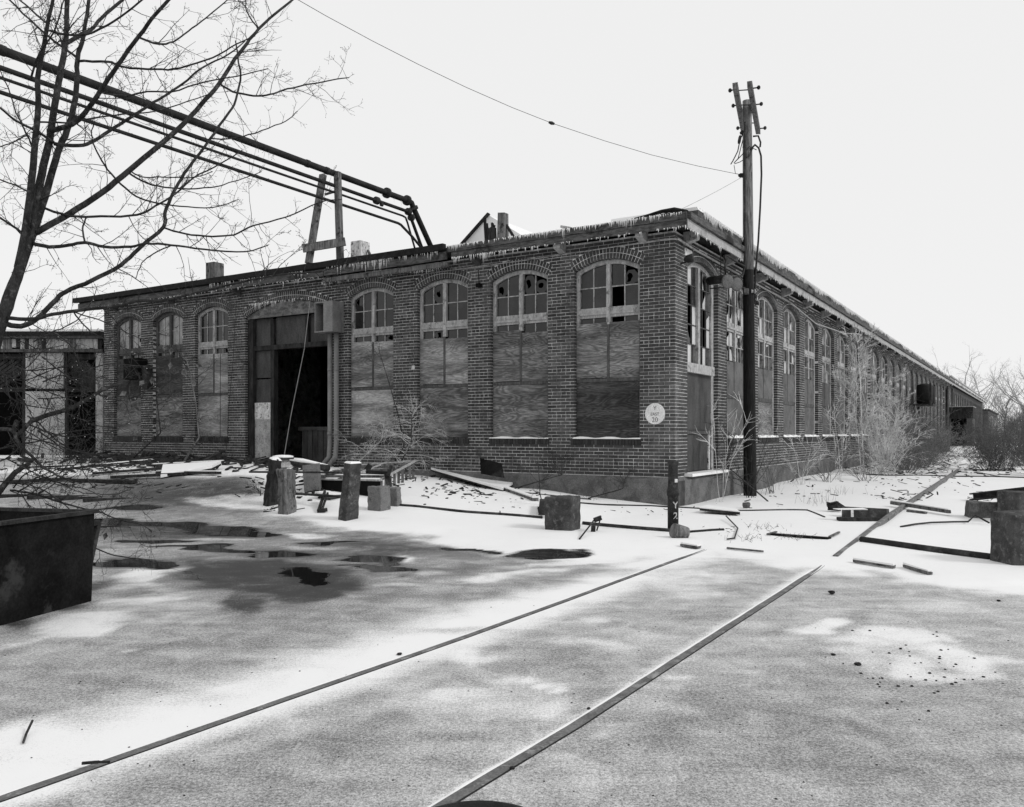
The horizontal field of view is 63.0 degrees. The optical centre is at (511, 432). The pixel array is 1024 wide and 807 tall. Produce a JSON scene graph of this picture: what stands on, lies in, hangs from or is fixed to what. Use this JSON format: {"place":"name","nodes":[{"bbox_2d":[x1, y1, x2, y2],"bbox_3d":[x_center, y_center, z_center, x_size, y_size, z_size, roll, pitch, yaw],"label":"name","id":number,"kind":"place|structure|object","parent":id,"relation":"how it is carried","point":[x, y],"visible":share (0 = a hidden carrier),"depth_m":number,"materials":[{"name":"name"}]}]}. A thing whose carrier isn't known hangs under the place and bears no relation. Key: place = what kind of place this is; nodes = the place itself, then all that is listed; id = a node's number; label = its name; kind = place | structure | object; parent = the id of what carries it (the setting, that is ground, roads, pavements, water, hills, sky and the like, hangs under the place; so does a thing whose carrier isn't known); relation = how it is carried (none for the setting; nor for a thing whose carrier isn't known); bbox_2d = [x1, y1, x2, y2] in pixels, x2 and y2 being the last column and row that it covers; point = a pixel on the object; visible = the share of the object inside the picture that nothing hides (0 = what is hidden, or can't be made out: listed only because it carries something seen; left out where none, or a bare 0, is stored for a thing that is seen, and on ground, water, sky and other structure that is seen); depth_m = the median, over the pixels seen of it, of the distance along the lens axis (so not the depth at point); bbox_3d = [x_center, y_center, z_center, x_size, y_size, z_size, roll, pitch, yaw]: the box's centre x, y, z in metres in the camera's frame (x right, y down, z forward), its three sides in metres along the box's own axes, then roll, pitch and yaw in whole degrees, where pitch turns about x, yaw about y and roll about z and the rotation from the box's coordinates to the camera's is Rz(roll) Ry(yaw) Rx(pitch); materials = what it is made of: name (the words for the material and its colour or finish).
{"place":"outdoors","nodes":[
{"label":"outdoors","id":0,"kind":"place"},
{"bbox_2d":[0,437,1023,806],"bbox_3d":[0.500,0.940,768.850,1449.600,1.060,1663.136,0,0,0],"label":"ground","id":1,"kind":"structure","parent":0,"point":[272,605],"depth_m":5.46,"materials":[{"name":"snow"}]},
{"bbox_2d":[0,507,101,625],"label":"steel dumpster","id":2,"kind":"object","parent":1,"relation":"on","point":[47,555],"visible":1,"depth_m":6.70,"materials":[{"name":"black"}]},
{"bbox_2d":[0,329,103,457],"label":"timber shed","id":3,"kind":"structure","parent":1,"relation":"on","point":[8,344],"depth_m":26.00,"materials":[{"name":"white"}]},
{"bbox_2d":[0,354,95,391],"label":"hanging door","id":4,"kind":"structure","parent":3,"relation":"in","point":[84,357],"depth_m":26.11,"materials":[{"name":"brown wood"}]},
{"bbox_2d":[0,494,126,501],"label":"sleeper stack","id":5,"kind":"object","parent":1,"relation":"on","point":[88,498],"visible":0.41,"depth_m":16.66,"materials":[{"name":"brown wood"}]},
{"bbox_2d":[70,478,137,482],"bbox_3d":[-9.055,1.069,18.444,2.112,0.079,0.142,0,0,26],"label":"debris board","id":6,"kind":"object","parent":1,"relation":"on","point":[109,480],"visible":0.71,"depth_m":18.33,"materials":[{"name":"grey wood"}]},
{"bbox_2d":[110,472,187,478],"bbox_3d":[-8.096,0.959,18.622,1.909,0.172,0.106,0,0,13],"label":"debris board","id":7,"kind":"object","parent":1,"relation":"on","point":[147,475],"visible":0.93,"depth_m":18.57,"materials":[{"name":"grey wood"}]},
{"bbox_2d":[120,370,188,457],"bbox_3d":[-9.867,-0.464,23.102,1.829,2.526,1.634,0,0,0],"label":"sapling","id":8,"kind":"object","parent":1,"relation":"on","point":[158,416],"visible":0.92,"depth_m":23.01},
{"bbox_2d":[161,461,220,478],"bbox_3d":[-7.455,0.854,19.031,1.494,0.392,1.223,0,0,0],"label":"curved sheet","id":9,"kind":"object","parent":1,"relation":"on","point":[178,467],"visible":0.86,"depth_m":18.87,"materials":[{"name":"white metal"}]},
{"bbox_2d":[163,340,218,461],"bbox_3d":[-8.342,-0.867,21.623,1.592,3.353,1.968,0,0,-35],"label":"sapling","id":10,"kind":"object","parent":1,"relation":"on","point":[191,449],"visible":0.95,"depth_m":21.65,"materials":[{"name":"plant"}]},
{"bbox_2d":[0,0,389,580],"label":"bare street tree","id":11,"kind":"object","parent":1,"relation":"on","point":[38,191],"visible":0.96,"depth_m":7.61,"materials":[{"name":"black plant"}]},
{"bbox_2d":[263,457,281,506],"bbox_3d":[-4.278,0.939,14.899,0.281,1.010,0.277,0,0,-41],"label":"timber post","id":12,"kind":"object","parent":1,"relation":"on","point":[270,498],"visible":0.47,"depth_m":14.82,"materials":[{"name":"grey wood"}]},
{"bbox_2d":[276,468,296,514],"bbox_3d":[-3.785,1.046,13.979,0.294,0.900,0.268,0,0,25],"label":"timber post","id":13,"kind":"object","parent":1,"relation":"on","point":[287,504],"visible":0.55,"depth_m":13.91,"materials":[{"name":"grey wood"}]},
{"bbox_2d":[302,463,321,491],"bbox_3d":[-3.727,0.843,15.610,0.319,0.536,0.219,0,0,4],"label":"concrete stump","id":14,"kind":"object","parent":1,"relation":"on","point":[312,481],"visible":0.93,"depth_m":15.51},
{"bbox_2d":[338,461,360,520],"bbox_3d":[-2.548,0.971,13.055,0.290,1.043,0.284,0,0,40],"label":"timber post","id":15,"kind":"object","parent":1,"relation":"on","point":[349,504],"visible":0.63,"depth_m":12.99,"materials":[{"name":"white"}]},
{"bbox_2d":[0,549,704,802],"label":"rail","id":16,"kind":"object","parent":1,"relation":"on","point":[34,786],"visible":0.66,"depth_m":4.46,"materials":[{"name":"metal"}]},
{"bbox_2d":[321,460,416,495],"bbox_3d":[-3.004,0.910,16.757,1.680,0.627,3.626,0,0,5],"label":"slatted crate","id":17,"kind":"object","parent":1,"relation":"on","point":[328,482],"visible":0.59,"depth_m":16.02,"materials":[{"name":"wood"}]},
{"bbox_2d":[289,458,329,470],"bbox_3d":[-3.990,0.628,16.400,0.957,0.265,0.140,0,0,25],"label":"metal sheet","id":18,"kind":"object","parent":17,"relation":"on","point":[298,462],"visible":0.7,"depth_m":16.38,"materials":[{"name":"metal"}]},
{"bbox_2d":[366,465,392,486],"bbox_3d":[-2.365,0.826,15.216,0.729,0.479,0.244,0,0,43],"label":"broken metal leg","id":19,"kind":"object","parent":17,"relation":"in","point":[386,474],"visible":0.88,"depth_m":15.04,"materials":[{"name":"metal"}]},
{"bbox_2d":[333,409,407,460],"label":"sapling","id":20,"kind":"object","parent":1,"relation":"on","point":[369,440],"visible":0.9,"depth_m":18.81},
{"bbox_2d":[367,485,390,510],"bbox_3d":[-2.206,1.155,13.886,0.334,0.549,0.253,0,0,36],"label":"concrete block","id":21,"kind":"object","parent":1,"relation":"on","point":[379,498],"depth_m":13.79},
{"bbox_2d":[359,332,415,460],"bbox_3d":[-2.770,-0.679,18.446,1.315,3.244,1.343,0,0,0],"label":"sapling","id":22,"kind":"object","parent":1,"relation":"on","point":[403,441],"visible":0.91,"depth_m":18.42,"materials":[{"name":"grey plant"}]},
{"bbox_2d":[390,486,401,506],"bbox_3d":[-2.008,1.153,14.242,0.260,0.459,0.140,0,0,35],"label":"concrete block","id":23,"kind":"object","parent":1,"relation":"on","point":[395,496],"depth_m":14.17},
{"bbox_2d":[373,392,451,472],"bbox_3d":[-2.206,0.008,18.290,1.845,1.915,1.896,0,0,0],"label":"sapling","id":24,"kind":"object","parent":1,"relation":"on","point":[411,432],"visible":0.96,"depth_m":18.16,"materials":[{"name":"grey plant"}]},
{"bbox_2d":[400,504,542,518],"bbox_3d":[-0.814,1.282,13.662,2.818,0.148,0.095,0,0,25],"label":"ground pipe","id":25,"kind":"object","parent":1,"relation":"on","point":[476,512],"visible":0.97,"depth_m":13.54,"materials":[{"name":"metal"}]},
{"bbox_2d":[431,468,512,490],"bbox_3d":[-0.934,0.957,18.901,1.474,0.375,5.748,0,0,-29],"label":"snowy board","id":26,"kind":"object","parent":1,"relation":"on","point":[495,484],"visible":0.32,"depth_m":17.42,"materials":[{"name":"snow"}]},
{"bbox_2d":[480,458,503,477],"bbox_3d":[-0.414,0.728,17.158,0.724,0.389,0.178,0,0,33],"label":"steel plate","id":27,"kind":"object","parent":26,"relation":"on","point":[489,467],"visible":1,"depth_m":17.15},
{"bbox_2d":[436,800,522,806],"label":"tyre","id":28,"kind":"object","parent":1,"relation":"on","point":[479,803],"visible":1,"depth_m":2.89,"materials":[{"name":"rubber"}]},
{"bbox_2d":[0,450,1023,534],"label":"rubble and splinters","id":29,"kind":"object","parent":1,"relation":"on","point":[171,457],"visible":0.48,"depth_m":20.92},
{"bbox_2d":[4,586,1019,799],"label":"pebbles","id":30,"kind":"object","parent":1,"relation":"on","point":[832,654],"visible":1,"depth_m":4.88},
{"bbox_2d":[503,486,538,500],"bbox_3d":[0.138,1.132,15.402,0.121,0.146,2.017,0,0,-15],"label":"plank","id":31,"kind":"object","parent":1,"relation":"on","point":[531,497],"visible":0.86,"depth_m":15.14,"materials":[{"name":"grey wood"}]},
{"bbox_2d":[72,207,986,505],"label":"brick factory","id":32,"kind":"structure","parent":1,"relation":"on","point":[592,353],"depth_m":19.24,"materials":[{"name":"brick"}]},
{"bbox_2d":[116,317,140,435],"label":"window","id":33,"kind":"structure","parent":32,"relation":"in","point":[128,429],"depth_m":25.19,"materials":[{"name":"grey wood"}]},
{"bbox_2d":[123,358,152,401],"bbox_3d":[-11.015,-1.541,24.535,1.060,1.259,0.320,0,0,32],"label":"switch box","id":34,"kind":"object","parent":32,"relation":"attached to","point":[147,385],"visible":0.77,"depth_m":24.36,"materials":[{"name":"metal"}]},
{"bbox_2d":[156,312,182,435],"bbox_3d":[-9.836,-1.673,24.176,1.332,3.587,0.122,0,0,32],"label":"window","id":35,"kind":"structure","parent":32,"relation":"in","point":[161,323],"depth_m":24.15,"materials":[{"name":"grey wood"}]},
{"bbox_2d":[198,307,227,435],"bbox_3d":[-8.220,-1.673,23.168,1.362,3.587,0.122,0,0,32],"label":"window","id":36,"kind":"structure","parent":32,"relation":"in","point":[213,324],"depth_m":23.15,"materials":[{"name":"paint"}]},
{"bbox_2d":[206,262,223,278],"bbox_3d":[-8.201,-4.360,23.075,0.340,0.620,0.340,0,0,32],"label":"chimney","id":37,"kind":"object","parent":32,"relation":"on","point":[214,269],"visible":0.56,"depth_m":22.94,"materials":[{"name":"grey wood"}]},
{"bbox_2d":[0,44,432,247],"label":"overhead pipeline","id":38,"kind":"object","parent":32,"relation":"on","point":[386,192],"visible":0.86,"depth_m":17.92,"materials":[{"name":"metal"}]},
{"bbox_2d":[302,171,345,263],"bbox_3d":[-4.607,-5.306,20.729,1.073,2.331,0.621,0,0,0],"label":"pipe trestle","id":39,"kind":"object","parent":32,"relation":"on","point":[338,243],"visible":0.84,"depth_m":20.67,"materials":[{"name":"grey wood"}]},
{"bbox_2d":[314,300,343,466],"bbox_3d":[-4.463,-1.151,20.395,0.600,4.038,0.390,0,0,32],"label":"rain hopper","id":40,"kind":"object","parent":32,"relation":"attached to","point":[329,318],"visible":0.92,"depth_m":20.34,"materials":[{"name":"grey paint"}]},
{"bbox_2d":[351,240,369,256],"bbox_3d":[-3.724,-4.360,20.512,0.330,0.620,0.330,0,0,32],"label":"roof post","id":41,"kind":"object","parent":32,"relation":"on","point":[358,248],"visible":0.51,"depth_m":20.37,"materials":[{"name":"white paint"}]},
{"bbox_2d":[351,288,393,436],"bbox_3d":[-3.307,-1.673,20.104,1.402,3.587,0.122,0,0,32],"label":"window","id":42,"kind":"structure","parent":32,"relation":"in","point":[374,310],"depth_m":20.09,"materials":[{"name":"paint"}]},
{"bbox_2d":[420,279,467,436],"bbox_3d":[-1.504,-1.673,18.979,1.412,3.587,0.122,0,0,32],"label":"window","id":43,"kind":"structure","parent":32,"relation":"in","point":[443,361],"depth_m":18.94,"materials":[{"name":"paint"}]},
{"bbox_2d":[483,212,514,239],"bbox_3d":[-0.246,-4.352,18.035,0.948,0.734,0.208,0,0,31],"label":"splintered timber","id":44,"kind":"object","parent":32,"relation":"on","point":[504,230],"visible":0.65,"depth_m":17.95,"materials":[{"name":"grey wood"}]},
{"bbox_2d":[461,212,571,243],"bbox_3d":[0.964,-4.600,20.591,4.174,1.099,3.375,0,0,32],"label":"roof skylight","id":45,"kind":"object","parent":32,"relation":"on","point":[476,233],"visible":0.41,"depth_m":19.75,"materials":[{"name":"white"}]},
{"bbox_2d":[491,270,547,438],"bbox_3d":[0.183,-1.668,17.857,1.470,3.598,0.240,0,0,32],"label":"window","id":46,"kind":"structure","parent":32,"relation":"in","point":[520,409],"depth_m":17.87,"materials":[{"name":"paint"}]},
{"bbox_2d":[390,237,788,302],"bbox_3d":[3.263,-3.650,18.798,11.104,0.124,5.442,0,0,-19],"label":"conduit","id":47,"kind":"object","parent":32,"relation":"attached to","point":[698,251],"visible":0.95,"depth_m":17.50,"materials":[{"name":"metal"}]},
{"bbox_2d":[573,259,640,438],"bbox_3d":[1.927,-1.668,16.770,1.480,3.598,0.240,0,0,32],"label":"window","id":48,"kind":"structure","parent":32,"relation":"in","point":[608,350],"depth_m":16.79,"materials":[{"name":"paint"}]},
{"bbox_2d":[645,403,664,423],"bbox_3d":[2.762,-0.360,16.145,0.410,0.410,0.021,0,0,32],"label":"round sign","id":49,"kind":"object","parent":32,"relation":"attached to","point":[654,413],"visible":1,"depth_m":16.13,"materials":[{"name":"metal"}]},
{"bbox_2d":[632,207,688,218],"bbox_3d":[2.819,-4.108,15.750,1.196,0.212,0.286,0,0,21],"label":"torn roofing","id":50,"kind":"object","parent":32,"relation":"on","point":[669,210],"visible":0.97,"depth_m":15.68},
{"bbox_2d":[687,373,710,470],"bbox_3d":[3.809,-0.205,17.322,0.090,1.990,1.722,0,0,32],"label":"side door","id":51,"kind":"structure","parent":32,"relation":"in","point":[698,386],"depth_m":17.42,"materials":[{"name":"grey wood"}]},
{"bbox_2d":[687,263,714,469],"bbox_3d":[3.860,-1.343,17.385,0.190,4.307,1.882,0,0,32],"label":"window","id":52,"kind":"structure","parent":32,"relation":"in","point":[699,364],"depth_m":17.60,"materials":[{"name":"paint"}]},
{"bbox_2d":[727,288,742,437],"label":"window","id":53,"kind":"structure","parent":32,"relation":"in","point":[735,367],"depth_m":19.48,"materials":[{"name":"paint"}]},
{"bbox_2d":[758,296,778,437],"bbox_3d":[6.528,-1.683,21.578,0.240,3.628,1.890,0,0,32],"label":"window","id":54,"kind":"structure","parent":32,"relation":"in","point":[765,377],"depth_m":21.80,"materials":[{"name":"paint"}]},
{"bbox_2d":[783,309,800,436],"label":"window","id":55,"kind":"structure","parent":32,"relation":"in","point":[789,406],"depth_m":23.92,"materials":[{"name":"paint"}]},
{"bbox_2d":[804,319,818,436],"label":"window","id":56,"kind":"structure","parent":32,"relation":"in","point":[809,337],"depth_m":26.09,"materials":[{"name":"paint"}]},
{"bbox_2d":[822,328,832,435],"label":"window","id":57,"kind":"structure","parent":32,"relation":"in","point":[826,387],"depth_m":28.19,"materials":[{"name":"paint"}]},
{"bbox_2d":[837,336,848,435],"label":"window","id":58,"kind":"structure","parent":32,"relation":"in","point":[841,352],"depth_m":30.39,"materials":[{"name":"paint"}]},
{"bbox_2d":[851,342,860,435],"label":"window","id":59,"kind":"structure","parent":32,"relation":"in","point":[855,357],"depth_m":32.43,"materials":[{"name":"paint"}]},
{"bbox_2d":[862,350,867,435],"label":"window","id":60,"kind":"structure","parent":32,"relation":"in","point":[865,388],"depth_m":34.70,"materials":[{"name":"paint"}]},
{"bbox_2d":[912,383,936,415],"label":"wall-mounted ventilation box","id":61,"kind":"object","parent":32,"relation":"attached to","point":[929,392],"visible":0.91,"depth_m":46.73,"materials":[{"name":"metal"}]},
{"bbox_2d":[949,406,975,445],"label":"entrance porch","id":62,"kind":"object","parent":32,"relation":"attached to","point":[962,412],"visible":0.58,"depth_m":66.19,"materials":[{"name":"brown wood"}]},
{"bbox_2d":[951,419,966,445],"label":"inner door","id":63,"kind":"structure","parent":62,"relation":"in","point":[962,421],"depth_m":68.91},
{"bbox_2d":[514,431,587,488],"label":"sapling","id":64,"kind":"object","parent":1,"relation":"on","point":[555,467],"visible":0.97,"depth_m":17.01,"materials":[{"name":"grey plant"}]},
{"bbox_2d":[544,495,580,530],"bbox_3d":[0.733,1.224,12.135,0.450,0.616,0.360,0,0,27],"label":"concrete block","id":65,"kind":"object","parent":1,"relation":"on","point":[562,512],"depth_m":11.99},
{"bbox_2d":[427,565,823,806],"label":"rail","id":66,"kind":"object","parent":1,"relation":"on","point":[463,791],"visible":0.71,"depth_m":4.31,"materials":[{"name":"metal"}]},
{"bbox_2d":[582,521,669,531],"bbox_3d":[1.735,1.394,12.332,1.593,0.071,0.084,0,0,36],"label":"ground pipe","id":67,"kind":"object","parent":1,"relation":"on","point":[628,526],"visible":0.74,"depth_m":12.32,"materials":[{"name":"metal"}]},
{"bbox_2d":[667,461,679,527],"bbox_3d":[2.315,0.963,12.018,0.184,1.110,0.184,0,0,0],"label":"pipe bollard","id":68,"kind":"object","parent":1,"relation":"on","point":[673,491],"visible":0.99,"depth_m":11.95,"materials":[{"name":"metal"}]},
{"bbox_2d":[669,523,689,537],"bbox_3d":[2.257,1.345,11.261,0.251,0.251,0.200,0,0,-18],"label":"timber stub","id":69,"kind":"object","parent":1,"relation":"on","point":[676,530],"visible":0.87,"depth_m":11.19,"materials":[{"name":"grey wood"}]},
{"bbox_2d":[560,474,867,542],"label":"dry grass","id":70,"kind":"structure","parent":1,"relation":"on","point":[757,522],"depth_m":16.23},
{"bbox_2d":[700,505,739,514],"bbox_3d":[3.673,1.345,14.568,0.712,0.115,0.351,0,0,32],"label":"bent sheet","id":71,"kind":"object","parent":1,"relation":"on","point":[713,508],"visible":1,"depth_m":14.48,"materials":[{"name":"metal"}]},
{"bbox_2d":[691,391,758,501],"bbox_3d":[4.341,0.314,17.101,1.096,2.308,1.916,0,0,33],"label":"icy sapling","id":72,"kind":"object","parent":1,"relation":"on","point":[723,464],"visible":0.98,"depth_m":16.96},
{"bbox_2d":[704,419,767,500],"bbox_3d":[4.527,0.537,17.021,1.394,1.770,1.178,0,0,-21],"label":"sapling","id":73,"kind":"object","parent":1,"relation":"on","point":[728,434],"visible":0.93,"depth_m":17.08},
{"bbox_2d":[728,81,766,495],"bbox_3d":[5.294,-2.810,18.758,0.694,9.025,3.418,0,0,20],"label":"utility pole","id":74,"kind":"object","parent":1,"relation":"on","point":[746,110],"visible":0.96,"depth_m":18.37,"materials":[{"name":"grey wood"}]},
{"bbox_2d":[299,0,735,173],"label":"span wire","id":75,"kind":"object","parent":74,"relation":"attached to","point":[551,122],"visible":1,"depth_m":15.88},
{"bbox_2d":[706,248,744,290],"bbox_3d":[4.517,-3.384,17.657,0.612,0.922,1.496,0,0,30],"label":"floodlight bracket","id":76,"kind":"object","parent":74,"relation":"attached to","point":[727,281],"visible":0.99,"depth_m":17.27,"materials":[{"name":"metal"}]},
{"bbox_2d":[719,420,784,497],"bbox_3d":[5.083,0.597,17.731,1.664,1.745,1.709,0,0,0],"label":"bare shrub","id":77,"kind":"object","parent":1,"relation":"on","point":[755,478],"visible":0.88,"depth_m":17.80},
{"bbox_2d":[742,430,786,493],"bbox_3d":[5.918,0.719,19.253,0.932,1.563,1.420,0,0,40],"label":"bare shrub","id":78,"kind":"object","parent":1,"relation":"on","point":[771,481],"visible":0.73,"depth_m":19.32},
{"bbox_2d":[776,427,836,484],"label":"icy sapling","id":79,"kind":"object","parent":1,"relation":"on","point":[825,454],"visible":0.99,"depth_m":21.69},
{"bbox_2d":[798,436,854,481],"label":"bare shrub","id":80,"kind":"object","parent":1,"relation":"on","point":[827,472],"visible":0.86,"depth_m":23.26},
{"bbox_2d":[815,391,861,479],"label":"icy sapling","id":81,"kind":"object","parent":1,"relation":"on","point":[835,444],"visible":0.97,"depth_m":24.26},
{"bbox_2d":[833,506,888,520],"bbox_3d":[5.713,1.347,13.621,0.796,0.241,1.029,0,0,33],"label":"kerb fragment","id":82,"kind":"object","parent":1,"relation":"on","point":[860,514],"visible":0.89,"depth_m":13.76,"materials":[{"name":"concrete"}]},
{"bbox_2d":[826,435,899,480],"bbox_3d":[10.378,0.761,24.379,2.194,1.594,1.959,0,0,0],"label":"bare shrub","id":83,"kind":"object","parent":1,"relation":"on","point":[855,465],"visible":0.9,"depth_m":24.70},
{"bbox_2d":[826,320,907,474],"bbox_3d":[11.379,-1.184,27.258,1.595,5.243,2.681,0,0,-16],"label":"icy tree","id":84,"kind":"object","parent":1,"relation":"on","point":[858,371],"visible":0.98,"depth_m":27.23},
{"bbox_2d":[853,557,895,567],"bbox_3d":[3.914,1.409,9.046,0.057,0.058,0.468,0,0,-37],"label":"plank","id":85,"kind":"object","parent":1,"relation":"on","point":[876,562],"visible":1,"depth_m":9.02,"materials":[{"name":"grey wood"}]},
{"bbox_2d":[840,364,913,469],"bbox_3d":[12.375,-0.441,28.823,1.787,3.743,2.354,0,0,-31],"label":"icy tree","id":86,"kind":"object","parent":1,"relation":"on","point":[895,401],"visible":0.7,"depth_m":28.45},
{"bbox_2d":[841,395,937,475],"bbox_3d":[12.306,0.178,27.437,3.304,2.995,3.652,0,0,0],"label":"bare shrub","id":87,"kind":"object","parent":1,"relation":"on","point":[887,452],"visible":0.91,"depth_m":27.23,"materials":[{"name":"plant"}]},
{"bbox_2d":[833,469,958,556],"bbox_3d":[9.675,1.406,19.456,0.064,0.240,23.027,0,0,31],"label":"rail","id":88,"kind":"object","parent":1,"relation":"on","point":[895,512],"visible":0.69,"depth_m":14.19,"materials":[{"name":"metal"}]},
{"bbox_2d":[890,500,950,512],"bbox_3d":[7.287,1.324,14.980,0.058,0.085,1.829,0,0,-5],"label":"plank","id":89,"kind":"object","parent":88,"relation":"on","point":[923,507],"visible":1,"depth_m":14.85,"materials":[{"name":"grey wood"}]},
{"bbox_2d":[847,395,960,470],"bbox_3d":[14.134,0.102,30.240,4.827,3.053,3.210,0,0,-45],"label":"bare shrub","id":90,"kind":"object","parent":1,"relation":"on","point":[926,428],"visible":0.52,"depth_m":30.62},
{"bbox_2d":[861,406,962,473],"bbox_3d":[13.753,0.552,28.851,3.198,2.952,3.701,0,0,0],"label":"bare shrub","id":91,"kind":"object","parent":1,"relation":"on","point":[911,463],"visible":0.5,"depth_m":28.72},
{"bbox_2d":[868,401,970,467],"bbox_3d":[15.826,0.079,32.642,3.715,3.045,4.184,0,0,36],"label":"bare shrub","id":92,"kind":"object","parent":1,"relation":"on","point":[931,433],"visible":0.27,"depth_m":32.61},
{"bbox_2d":[859,536,989,559],"bbox_3d":[4.903,1.381,10.024,0.089,0.091,1.673,0,0,-30],"label":"ground pipe","id":93,"kind":"object","parent":1,"relation":"on","point":[967,553],"visible":0.96,"depth_m":9.93,"materials":[{"name":"metal"}]},
{"bbox_2d":[889,413,985,465],"bbox_3d":[17.605,0.329,34.662,3.429,2.527,3.789,0,0,-42],"label":"bare shrub","id":94,"kind":"object","parent":1,"relation":"on","point":[951,441],"visible":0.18,"depth_m":34.47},
{"bbox_2d":[964,500,996,517],"bbox_3d":[7.805,1.351,13.922,0.448,0.421,0.368,0,0,9],"label":"concrete block","id":95,"kind":"object","parent":1,"relation":"on","point":[981,509],"depth_m":13.77,"materials":[{"name":"concrete"}]},
{"bbox_2d":[941,424,1023,470],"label":"round bush","id":96,"kind":"object","parent":1,"relation":"on","point":[990,458],"visible":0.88,"depth_m":30.86,"materials":[{"name":"plant"}]},
{"bbox_2d":[959,359,1010,408],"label":"bare tree","id":97,"kind":"object","parent":1,"relation":"on","point":[975,383],"visible":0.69,"depth_m":238.00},
{"bbox_2d":[953,417,1018,455],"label":"round bush","id":98,"kind":"object","parent":1,"relation":"on","point":[973,429],"visible":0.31,"depth_m":42.02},
{"bbox_2d":[957,402,1016,443],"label":"round bush","id":99,"kind":"object","parent":1,"relation":"on","point":[975,425],"visible":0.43,"depth_m":61.98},
{"bbox_2d":[969,487,1023,499],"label":"steel beam","id":100,"kind":"structure","parent":1,"relation":"on","point":[985,495],"depth_m":16.98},
{"bbox_2d":[972,397,1023,465],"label":"round bush","id":101,"kind":"object","parent":1,"relation":"on","point":[1021,429],"visible":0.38,"depth_m":34.33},
{"bbox_2d":[972,394,1023,448],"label":"round bush","id":102,"kind":"object","parent":1,"relation":"on","point":[1005,420],"visible":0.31,"depth_m":46.22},
{"bbox_2d":[977,356,1023,418],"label":"bare tree","id":103,"kind":"object","parent":1,"relation":"on","point":[1015,396],"visible":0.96,"depth_m":95.95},
{"bbox_2d":[979,378,1021,427],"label":"bare tree","id":104,"kind":"object","parent":1,"relation":"on","point":[995,403],"visible":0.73,"depth_m":129.61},
{"bbox_2d":[982,408,1023,473],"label":"round bush","id":105,"kind":"object","parent":1,"relation":"on","point":[1018,447],"visible":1,"depth_m":27.47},
{"bbox_2d":[990,510,1023,565],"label":"concrete block","id":106,"kind":"object","parent":1,"relation":"on","point":[1007,536],"depth_m":8.95,"materials":[{"name":"concrete"}]},
{"bbox_2d":[997,490,1023,510],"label":"concrete block","id":107,"kind":"object","parent":1,"relation":"on","point":[1010,500],"depth_m":13.30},
{"bbox_2d":[0,0,1023,429],"label":"sky","id":108,"kind":"structure","parent":0,"point":[892,147],"materials":[{"name":"white"}]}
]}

